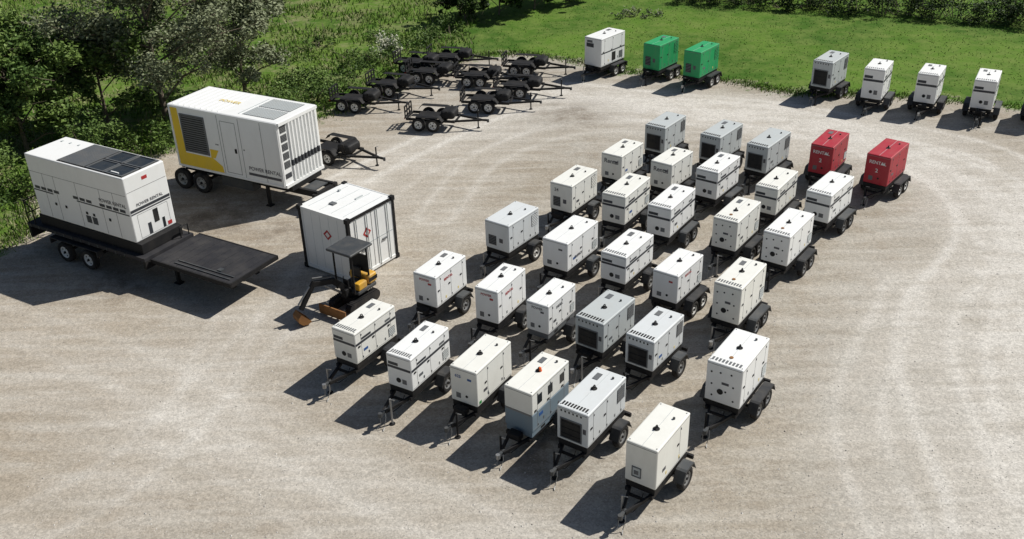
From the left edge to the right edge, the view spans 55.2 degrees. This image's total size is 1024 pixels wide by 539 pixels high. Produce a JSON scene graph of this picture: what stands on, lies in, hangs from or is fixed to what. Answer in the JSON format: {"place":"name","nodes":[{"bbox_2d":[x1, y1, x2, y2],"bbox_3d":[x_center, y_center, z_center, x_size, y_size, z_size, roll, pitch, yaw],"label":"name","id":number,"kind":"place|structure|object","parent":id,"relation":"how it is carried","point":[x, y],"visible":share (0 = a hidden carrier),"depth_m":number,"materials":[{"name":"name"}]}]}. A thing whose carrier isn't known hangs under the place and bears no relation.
{"place":"outdoors","nodes":[
{"label":"outdoors","id":0,"kind":"place"},
{"bbox_2d":[0,0,477,240],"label":"tall grass","id":1,"kind":"structure","parent":0,"point":[52,139],"depth_m":63.21,"materials":[{"name":"green plant"}]},
{"bbox_2d":[0,0,1023,538],"bbox_3d":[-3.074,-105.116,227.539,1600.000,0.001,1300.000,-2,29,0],"label":"ground","id":2,"kind":"structure","parent":0,"point":[602,110],"depth_m":33.60,"materials":[{"name":"beige gravel"}]},
{"bbox_2d":[0,190,14,207],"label":"bush","id":3,"kind":"object","parent":2,"relation":"on","point":[5,199],"visible":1,"depth_m":43.71,"materials":[{"name":"green plant"}]},
{"bbox_2d":[0,139,20,186],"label":"bush","id":4,"kind":"object","parent":2,"relation":"on","point":[7,161],"visible":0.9,"depth_m":45.71,"materials":[{"name":"green plant"}]},
{"bbox_2d":[0,146,40,199],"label":"bush","id":5,"kind":"object","parent":2,"relation":"on","point":[14,184],"visible":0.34,"depth_m":44.52,"materials":[{"name":"green plant"}]},
{"bbox_2d":[0,5,101,151],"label":"tree","id":6,"kind":"object","parent":2,"relation":"on","point":[34,69],"visible":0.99,"depth_m":47.51,"materials":[{"name":"green plant"}]},
{"bbox_2d":[28,4,162,124],"bbox_3d":[-21.891,-10.627,51.734,7.098,6.286,6.420,-12,31,-18],"label":"tree","id":7,"kind":"object","parent":2,"relation":"on","point":[96,61],"visible":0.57,"depth_m":50.50,"materials":[{"name":"green plant"}]},
{"bbox_2d":[54,115,141,152],"bbox_3d":[-20.615,-6.497,47.832,3.720,2.720,4.080,12,32,23],"label":"bush","id":8,"kind":"object","parent":2,"relation":"on","point":[88,138],"visible":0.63,"depth_m":47.37,"materials":[{"name":"green plant"}]},
{"bbox_2d":[106,116,173,152],"bbox_3d":[-18.520,-6.725,49.260,4.001,1.623,3.344,-7,29,-9],"label":"bush","id":9,"kind":"object","parent":2,"relation":"on","point":[162,141],"visible":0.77,"depth_m":48.87,"materials":[{"name":"green plant"}]},
{"bbox_2d":[18,0,271,119],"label":"tree","id":10,"kind":"object","parent":2,"relation":"on","point":[148,64],"visible":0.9,"depth_m":49.71,"materials":[{"name":"green plant"}]},
{"bbox_2d":[23,137,278,288],"bbox_3d":[-14.227,-2.044,37.618,10.960,4.350,2.800,15,33,27],"label":"generator flatbed trailer","id":11,"kind":"object","parent":2,"relation":"on","point":[89,196],"visible":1,"depth_m":37.13,"materials":[{"name":"white metal"}]},
{"bbox_2d":[163,91,191,135],"bbox_3d":[-16.366,-8.186,51.090,4.046,2.301,3.434,-2,29,0],"label":"bush","id":12,"kind":"object","parent":2,"relation":"on","point":[176,97],"visible":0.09,"depth_m":50.67,"materials":[{"name":"green plant"}]},
{"bbox_2d":[140,0,291,92],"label":"tree","id":13,"kind":"object","parent":2,"relation":"on","point":[239,8],"visible":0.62,"depth_m":53.69,"materials":[{"name":"green plant"}]},
{"bbox_2d":[212,52,263,72],"bbox_3d":[-17.030,-13.040,60.983,2.802,1.239,3.315,11,31,21],"label":"bush","id":14,"kind":"object","parent":2,"relation":"on","point":[242,65],"visible":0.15,"depth_m":60.56,"materials":[{"name":"green plant"}]},
{"bbox_2d":[167,86,337,206],"bbox_3d":[-11.566,-5.366,43.648,7.835,4.180,2.635,13,32,25],"label":"container power unit trailer","id":15,"kind":"object","parent":2,"relation":"on","point":[246,141],"visible":0.99,"depth_m":42.52,"materials":[{"name":"white metal"}]},
{"bbox_2d":[254,76,303,100],"bbox_3d":[-13.303,-9.550,54.116,3.252,1.586,3.151,-18,33,-28],"label":"bush","id":16,"kind":"object","parent":2,"relation":"on","point":[279,94],"visible":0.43,"depth_m":54.32,"materials":[{"name":"green plant"}]},
{"bbox_2d":[276,53,333,82],"bbox_3d":[-12.376,-12.009,58.504,3.199,1.600,2.646,-12,31,-17],"label":"bush","id":17,"kind":"object","parent":2,"relation":"on","point":[298,73],"visible":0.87,"depth_m":58.18,"materials":[{"name":"green plant"}]},
{"bbox_2d":[284,77,339,103],"bbox_3d":[-11.445,-10.257,55.220,3.454,1.670,2.690,-14,31,-20],"label":"bush","id":18,"kind":"object","parent":2,"relation":"on","point":[310,89],"visible":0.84,"depth_m":54.95,"materials":[{"name":"green plant"}]},
{"bbox_2d":[292,34,339,51],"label":"bush","id":19,"kind":"object","parent":2,"relation":"on","point":[306,41],"visible":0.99,"depth_m":64.74,"materials":[{"name":"green plant"}]},
{"bbox_2d":[306,69,357,92],"bbox_3d":[-10.561,-11.145,57.121,3.015,1.333,2.613,-12,31,-18],"label":"bush","id":20,"kind":"object","parent":2,"relation":"on","point":[322,78],"visible":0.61,"depth_m":57.19,"materials":[{"name":"green plant"}]},
{"bbox_2d":[293,236,379,325],"bbox_3d":[-6.301,0.468,34.700,1.577,2.360,3.151,16,34,29],"label":"mini excavator","id":21,"kind":"object","parent":2,"relation":"on","point":[357,290],"visible":1,"depth_m":34.93,"materials":[{"name":"metal"}]},
{"bbox_2d":[296,181,399,279],"bbox_3d":[-6.304,-1.493,37.914,2.635,2.686,2.630,18,34,31],"label":"storage container","id":22,"kind":"object","parent":2,"relation":"on","point":[335,214],"visible":0.84,"depth_m":37.26,"materials":[{"name":"white metal"}]},
{"bbox_2d":[333,44,368,59],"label":"bush","id":23,"kind":"object","parent":2,"relation":"on","point":[353,51],"visible":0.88,"depth_m":62.76,"materials":[{"name":"green plant"}]},
{"bbox_2d":[320,133,385,165],"bbox_3d":[-7.944,-5.774,47.310,4.459,1.160,1.960,14,33,26],"label":"equipment trailer","id":24,"kind":"object","parent":2,"relation":"on","point":[349,145],"visible":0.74,"depth_m":46.96,"materials":[{"name":"metal"}]},
{"bbox_2d":[332,52,376,75],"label":"bush","id":25,"kind":"object","parent":2,"relation":"on","point":[346,67],"visible":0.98,"depth_m":59.39,"materials":[{"name":"green plant"}]},
{"bbox_2d":[322,299,402,401],"bbox_3d":[-4.980,2.482,31.310,1.635,2.075,3.395,16,33,28],"label":"towable generator","id":26,"kind":"object","parent":2,"relation":"on","point":[365,334],"visible":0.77,"depth_m":31.07,"materials":[{"name":"metal"}]},
{"bbox_2d":[328,83,407,113],"bbox_3d":[-7.795,-9.378,53.807,4.459,1.160,1.960,7,30,15],"label":"equipment trailer","id":27,"kind":"object","parent":2,"relation":"on","point":[356,98],"visible":1,"depth_m":53.47,"materials":[{"name":"metal"}]},
{"bbox_2d":[359,48,398,68],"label":"bush","id":28,"kind":"object","parent":2,"relation":"on","point":[372,56],"visible":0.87,"depth_m":61.27,"materials":[{"name":"green plant"}]},
{"bbox_2d":[366,26,401,40],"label":"bush","id":29,"kind":"object","parent":2,"relation":"on","point":[373,32],"visible":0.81,"depth_m":66.47,"materials":[{"name":"green plant"}]},
{"bbox_2d":[367,30,402,57],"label":"bush","id":30,"kind":"object","parent":2,"relation":"on","point":[384,44],"visible":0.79,"depth_m":62.67,"materials":[{"name":"white plant"}]},
{"bbox_2d":[365,69,439,97],"bbox_3d":[-6.142,-10.570,55.871,4.459,1.160,1.960,9,31,18],"label":"equipment trailer","id":31,"kind":"object","parent":2,"relation":"on","point":[389,84],"visible":0.86,"depth_m":55.53,"materials":[{"name":"metal"}]},
{"bbox_2d":[381,35,423,54],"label":"bush","id":32,"kind":"object","parent":2,"relation":"on","point":[407,40],"visible":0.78,"depth_m":63.22,"materials":[{"name":"green plant"}]},
{"bbox_2d":[377,321,453,430],"bbox_3d":[-3.102,3.152,29.981,1.605,2.095,3.423,15,33,27],"label":"towable generator","id":33,"kind":"object","parent":2,"relation":"on","point":[419,361],"visible":0.95,"depth_m":29.74,"materials":[{"name":"metal"}]},
{"bbox_2d":[407,23,447,44],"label":"bush","id":34,"kind":"object","parent":2,"relation":"on","point":[433,33],"visible":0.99,"depth_m":64.80,"materials":[{"name":"green plant"}]},
{"bbox_2d":[392,48,463,72],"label":"equipment trailer","id":35,"kind":"object","parent":2,"relation":"on","point":[418,59],"visible":0.66,"depth_m":59.30,"materials":[{"name":"metal"}]},
{"bbox_2d":[404,57,469,84],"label":"equipment trailer","id":36,"kind":"object","parent":2,"relation":"on","point":[427,70],"visible":0.94,"depth_m":57.38,"materials":[{"name":"metal"}]},
{"bbox_2d":[408,250,473,332],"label":"towable generator","id":37,"kind":"object","parent":2,"relation":"on","point":[440,281],"visible":0.99,"depth_m":33.92,"materials":[{"name":"metal"}]},
{"bbox_2d":[404,100,488,131],"bbox_3d":[-3.345,-7.967,51.025,4.459,1.160,1.960,6,30,13],"label":"equipment trailer","id":38,"kind":"object","parent":2,"relation":"on","point":[431,117],"visible":1,"depth_m":50.68,"materials":[{"name":"metal"}]},
{"bbox_2d":[432,11,470,38],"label":"bush","id":39,"kind":"object","parent":2,"relation":"on","point":[444,19],"visible":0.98,"depth_m":66.63,"materials":[{"name":"green plant"}]},
{"bbox_2d":[426,43,498,68],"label":"equipment trailer","id":40,"kind":"object","parent":2,"relation":"on","point":[461,54],"visible":0.64,"depth_m":59.99,"materials":[{"name":"metal"}]},
{"bbox_2d":[431,0,494,20],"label":"tree","id":41,"kind":"object","parent":2,"relation":"on","point":[463,5],"visible":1,"depth_m":69.07,"materials":[{"name":"green plant"}]},
{"bbox_2d":[443,334,512,444],"bbox_3d":[-1.133,3.481,29.251,1.635,2.125,3.208,15,33,28],"label":"towable generator","id":42,"kind":"object","parent":2,"relation":"on","point":[481,371],"visible":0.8,"depth_m":28.93,"materials":[{"name":"metal"}]},
{"bbox_2d":[453,61,529,87],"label":"equipment trailer","id":43,"kind":"object","parent":2,"relation":"on","point":[482,76],"visible":0.94,"depth_m":56.62,"materials":[{"name":"metal"}]},
{"bbox_2d":[468,263,526,347],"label":"towable generator","id":44,"kind":"object","parent":2,"relation":"on","point":[500,294],"visible":0.93,"depth_m":32.91,"materials":[{"name":"metal"}]},
{"bbox_2d":[459,84,541,113],"bbox_3d":[-0.575,-9.275,53.239,4.459,1.160,1.960,4,30,10],"label":"equipment trailer","id":45,"kind":"object","parent":2,"relation":"on","point":[486,100],"visible":0.98,"depth_m":52.87,"materials":[{"name":"metal"}]},
{"bbox_2d":[487,0,524,14],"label":"tree","id":46,"kind":"object","parent":2,"relation":"on","point":[517,3],"visible":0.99,"depth_m":70.60,"materials":[{"name":"green plant"}]},
{"bbox_2d":[0,47,1021,253],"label":"verge weeds","id":47,"kind":"object","parent":2,"relation":"on","point":[509,52],"visible":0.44,"depth_m":53.95,"materials":[{"name":"green plant"}]},
{"bbox_2d":[479,201,542,278],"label":"towable generator","id":48,"kind":"object","parent":2,"relation":"on","point":[511,230],"visible":1,"depth_m":37.33,"materials":[{"name":"metal"}]},
{"bbox_2d":[493,352,568,469],"bbox_3d":[0.471,3.983,28.209,1.645,2.175,3.323,17,34,30],"label":"towable generator","id":49,"kind":"object","parent":2,"relation":"on","point":[536,389],"visible":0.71,"depth_m":27.91,"materials":[{"name":"white metal"}]},
{"bbox_2d":[493,70,571,97],"bbox_3d":[1.186,-10.378,55.137,4.459,1.160,1.960,6,30,13],"label":"equipment trailer","id":50,"kind":"object","parent":2,"relation":"on","point":[517,86],"visible":0.81,"depth_m":54.76,"materials":[{"name":"metal"}]},
{"bbox_2d":[501,50,575,74],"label":"equipment trailer","id":51,"kind":"object","parent":2,"relation":"on","point":[525,65],"visible":0.96,"depth_m":58.19,"materials":[{"name":"metal"}]},
{"bbox_2d":[516,278,575,367],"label":"towable generator","id":52,"kind":"object","parent":2,"relation":"on","point":[550,307],"visible":0.95,"depth_m":32.18,"materials":[{"name":"metal"}]},
{"bbox_2d":[533,0,571,8],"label":"tree","id":53,"kind":"object","parent":2,"relation":"on","point":[547,1],"visible":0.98,"depth_m":71.99,"materials":[{"name":"green plant"}]},
{"bbox_2d":[537,215,600,290],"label":"towable generator","id":54,"kind":"object","parent":2,"relation":"on","point":[570,245],"visible":0.94,"depth_m":35.99,"materials":[{"name":"metal"}]},
{"bbox_2d":[545,165,601,234],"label":"towable generator","id":55,"kind":"object","parent":2,"relation":"on","point":[573,190],"visible":0.95,"depth_m":40.20,"materials":[{"name":"metal"}]},
{"bbox_2d":[547,367,631,489],"bbox_3d":[2.003,4.375,27.524,1.695,2.075,3.504,17,34,30],"label":"towable generator","id":56,"kind":"object","parent":2,"relation":"on","point":[591,412],"visible":1,"depth_m":27.24,"materials":[{"name":"metal"}]},
{"bbox_2d":[570,289,634,385],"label":"towable generator","id":57,"kind":"object","parent":2,"relation":"on","point":[604,323],"visible":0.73,"depth_m":31.18,"materials":[{"name":"metal"}]},
{"bbox_2d":[580,27,627,81],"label":"towable generator","id":58,"kind":"object","parent":2,"relation":"on","point":[604,49],"visible":1,"depth_m":57.33,"materials":[{"name":"metal"}]},
{"bbox_2d":[597,138,646,202],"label":"towable generator","id":59,"kind":"object","parent":2,"relation":"on","point":[622,157],"visible":0.8,"depth_m":42.80,"materials":[{"name":"metal"}]},
{"bbox_2d":[598,172,649,249],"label":"towable generator","id":60,"kind":"object","parent":2,"relation":"on","point":[625,200],"visible":0.88,"depth_m":39.14,"materials":[{"name":"metal"}]},
{"bbox_2d":[598,228,657,296],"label":"towable generator","id":61,"kind":"object","parent":2,"relation":"on","point":[626,259],"visible":0.92,"depth_m":35.03,"materials":[{"name":"metal"}]},
{"bbox_2d":[609,5,664,18],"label":"bush","id":62,"kind":"object","parent":2,"relation":"on","point":[638,11],"visible":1,"depth_m":69.57,"materials":[{"name":"green plant"}]},
{"bbox_2d":[614,402,695,534],"bbox_3d":[3.618,5.162,25.884,1.615,2.205,3.271,17,34,30],"label":"towable generator","id":63,"kind":"object","parent":2,"relation":"on","point":[657,454],"visible":1,"depth_m":25.63,"materials":[{"name":"metal"}]},
{"bbox_2d":[623,306,688,399],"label":"towable generator","id":64,"kind":"object","parent":2,"relation":"on","point":[654,338],"visible":0.94,"depth_m":30.30,"materials":[{"name":"metal"}]},
{"bbox_2d":[639,35,681,86],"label":"towable generator","id":65,"kind":"object","parent":2,"relation":"on","point":[660,55],"visible":1,"depth_m":56.43,"materials":[{"name":"metal"}]},
{"bbox_2d":[642,111,688,172],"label":"towable generator","id":66,"kind":"object","parent":2,"relation":"on","point":[665,131],"visible":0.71,"depth_m":45.45,"materials":[{"name":"metal"}]},
{"bbox_2d":[649,147,695,202],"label":"towable generator","id":67,"kind":"object","parent":2,"relation":"on","point":[671,166],"visible":0.85,"depth_m":41.88,"materials":[{"name":"metal"}]},
{"bbox_2d":[646,183,699,252],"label":"towable generator","id":68,"kind":"object","parent":2,"relation":"on","point":[670,215],"visible":0.94,"depth_m":38.15,"materials":[{"name":"metal"}]},
{"bbox_2d":[648,248,710,317],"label":"towable generator","id":69,"kind":"object","parent":2,"relation":"on","point":[677,275],"visible":0.98,"depth_m":33.81,"materials":[{"name":"metal"}]},
{"bbox_2d":[672,0,719,4],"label":"hedge","id":70,"kind":"object","parent":2,"relation":"on","point":[700,2],"visible":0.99,"depth_m":72.00,"materials":[{"name":"green plant"}]},
{"bbox_2d":[679,41,721,93],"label":"towable generator","id":71,"kind":"object","parent":2,"relation":"on","point":[700,62],"visible":1,"depth_m":55.10,"materials":[{"name":"metal"}]},
{"bbox_2d":[693,152,743,218],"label":"towable generator","id":72,"kind":"object","parent":2,"relation":"on","point":[717,174],"visible":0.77,"depth_m":41.00,"materials":[{"name":"metal"}]},
{"bbox_2d":[695,119,744,177],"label":"towable generator","id":73,"kind":"object","parent":2,"relation":"on","point":[724,135],"visible":0.66,"depth_m":44.43,"materials":[{"name":"metal"}]},
{"bbox_2d":[698,0,742,4],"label":"hedge","id":74,"kind":"object","parent":2,"relation":"on","point":[735,1],"visible":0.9,"depth_m":71.68,"materials":[{"name":"green plant"}]},
{"bbox_2d":[705,196,762,278],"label":"towable generator","id":75,"kind":"object","parent":2,"relation":"on","point":[735,226],"visible":0.97,"depth_m":37.00,"materials":[{"name":"metal"}]},
{"bbox_2d":[699,328,774,447],"bbox_3d":[6.405,3.405,28.846,1.805,2.265,3.414,17,34,30],"label":"towable generator","id":76,"kind":"object","parent":2,"relation":"on","point":[736,370],"visible":1,"depth_m":28.58,"materials":[{"name":"metal"}]},
{"bbox_2d":[705,257,771,354],"bbox_3d":[7.400,1.161,32.834,1.685,2.275,3.363,18,34,31],"label":"towable generator","id":77,"kind":"object","parent":2,"relation":"on","point":[738,292],"visible":0.98,"depth_m":32.55,"materials":[{"name":"metal"}]},
{"bbox_2d":[734,0,785,6],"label":"hedge","id":78,"kind":"object","parent":2,"relation":"on","point":[752,3],"visible":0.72,"depth_m":71.36,"materials":[{"name":"green plant"}]},
{"bbox_2d":[741,127,793,197],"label":"towable generator","id":79,"kind":"object","parent":2,"relation":"on","point":[767,151],"visible":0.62,"depth_m":43.20,"materials":[{"name":"metal"}]},
{"bbox_2d":[754,167,801,232],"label":"towable generator","id":80,"kind":"object","parent":2,"relation":"on","point":[775,190],"visible":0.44,"depth_m":39.46,"materials":[{"name":"metal"}]},
{"bbox_2d":[758,208,816,291],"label":"towable generator","id":81,"kind":"object","parent":2,"relation":"on","point":[787,235],"visible":0.98,"depth_m":35.93,"materials":[{"name":"metal"}]},
{"bbox_2d":[758,0,818,11],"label":"hedge","id":82,"kind":"object","parent":2,"relation":"on","point":[788,4],"visible":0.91,"depth_m":69.75,"materials":[{"name":"green plant"}]},
{"bbox_2d":[794,0,838,8],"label":"hedge","id":83,"kind":"object","parent":2,"relation":"on","point":[830,3],"visible":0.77,"depth_m":69.61,"materials":[{"name":"green plant"}]},
{"bbox_2d":[803,129,851,197],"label":"towable generator","id":84,"kind":"object","parent":2,"relation":"on","point":[828,151],"visible":0.77,"depth_m":42.84,"materials":[{"name":"metal"}]},
{"bbox_2d":[808,50,849,105],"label":"towable generator","id":85,"kind":"object","parent":2,"relation":"on","point":[829,70],"visible":1,"depth_m":52.89,"materials":[{"name":"metal"}]},
{"bbox_2d":[803,171,855,244],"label":"towable generator","id":86,"kind":"object","parent":2,"relation":"on","point":[828,198],"visible":0.8,"depth_m":38.86,"materials":[{"name":"metal"}]},
{"bbox_2d":[805,0,859,15],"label":"hedge","id":87,"kind":"object","parent":2,"relation":"on","point":[850,10],"visible":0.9,"depth_m":68.67,"materials":[{"name":"green plant"}]},
{"bbox_2d":[842,0,886,12],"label":"hedge","id":88,"kind":"object","parent":2,"relation":"on","point":[860,5],"visible":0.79,"depth_m":68.49,"materials":[{"name":"green plant"}]},
{"bbox_2d":[854,58,894,117],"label":"towable generator","id":89,"kind":"object","parent":2,"relation":"on","point":[874,88],"visible":1,"depth_m":51.18,"materials":[{"name":"metal"}]},
{"bbox_2d":[859,138,910,209],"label":"towable generator","id":90,"kind":"object","parent":2,"relation":"on","point":[886,159],"visible":1,"depth_m":41.76,"materials":[{"name":"metal"}]},
{"bbox_2d":[868,0,919,15],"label":"hedge","id":91,"kind":"object","parent":2,"relation":"on","point":[893,7],"visible":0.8,"depth_m":68.01,"materials":[{"name":"green plant"}]},
{"bbox_2d":[873,0,939,14],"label":"hedge","id":92,"kind":"object","parent":2,"relation":"on","point":[893,5],"visible":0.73,"depth_m":68.05,"materials":[{"name":"green plant"}]},
{"bbox_2d":[906,63,947,121],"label":"towable generator","id":93,"kind":"object","parent":2,"relation":"on","point":[928,88],"visible":1,"depth_m":50.40,"materials":[{"name":"metal"}]},
{"bbox_2d":[903,0,969,20],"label":"hedge","id":94,"kind":"object","parent":2,"relation":"on","point":[931,3],"visible":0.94,"depth_m":66.66,"materials":[{"name":"green plant"}]},
{"bbox_2d":[921,0,992,19],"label":"hedge","id":95,"kind":"object","parent":2,"relation":"on","point":[941,3],"visible":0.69,"depth_m":66.40,"materials":[{"name":"green plant"}]},
{"bbox_2d":[962,68,1002,128],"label":"towable generator","id":96,"kind":"object","parent":2,"relation":"on","point":[980,101],"visible":1,"depth_m":49.37,"materials":[{"name":"metal"}]},
{"bbox_2d":[960,0,1022,24],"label":"hedge","id":97,"kind":"object","parent":2,"relation":"on","point":[990,4],"visible":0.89,"depth_m":65.44,"materials":[{"name":"green plant"}]},
{"bbox_2d":[989,0,1023,24],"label":"hedge","id":98,"kind":"object","parent":2,"relation":"on","point":[1021,11],"visible":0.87,"depth_m":65.13,"materials":[{"name":"green plant"}]},
{"bbox_2d":[1007,0,1023,27],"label":"hedge","id":99,"kind":"object","parent":2,"relation":"on","point":[1016,10],"visible":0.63,"depth_m":65.19,"materials":[{"name":"green plant"}]},
{"bbox_2d":[1020,103,1023,119],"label":"towable generator","id":100,"kind":"object","parent":2,"relation":"on","point":[1022,114],"visible":1,"depth_m":49.70,"materials":[{"name":"metal"}]},
{"bbox_2d":[475,0,1023,105],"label":"grass","id":101,"kind":"structure","parent":0,"point":[783,39],"depth_m":64.41,"materials":[{"name":"green plant"}]}
]}

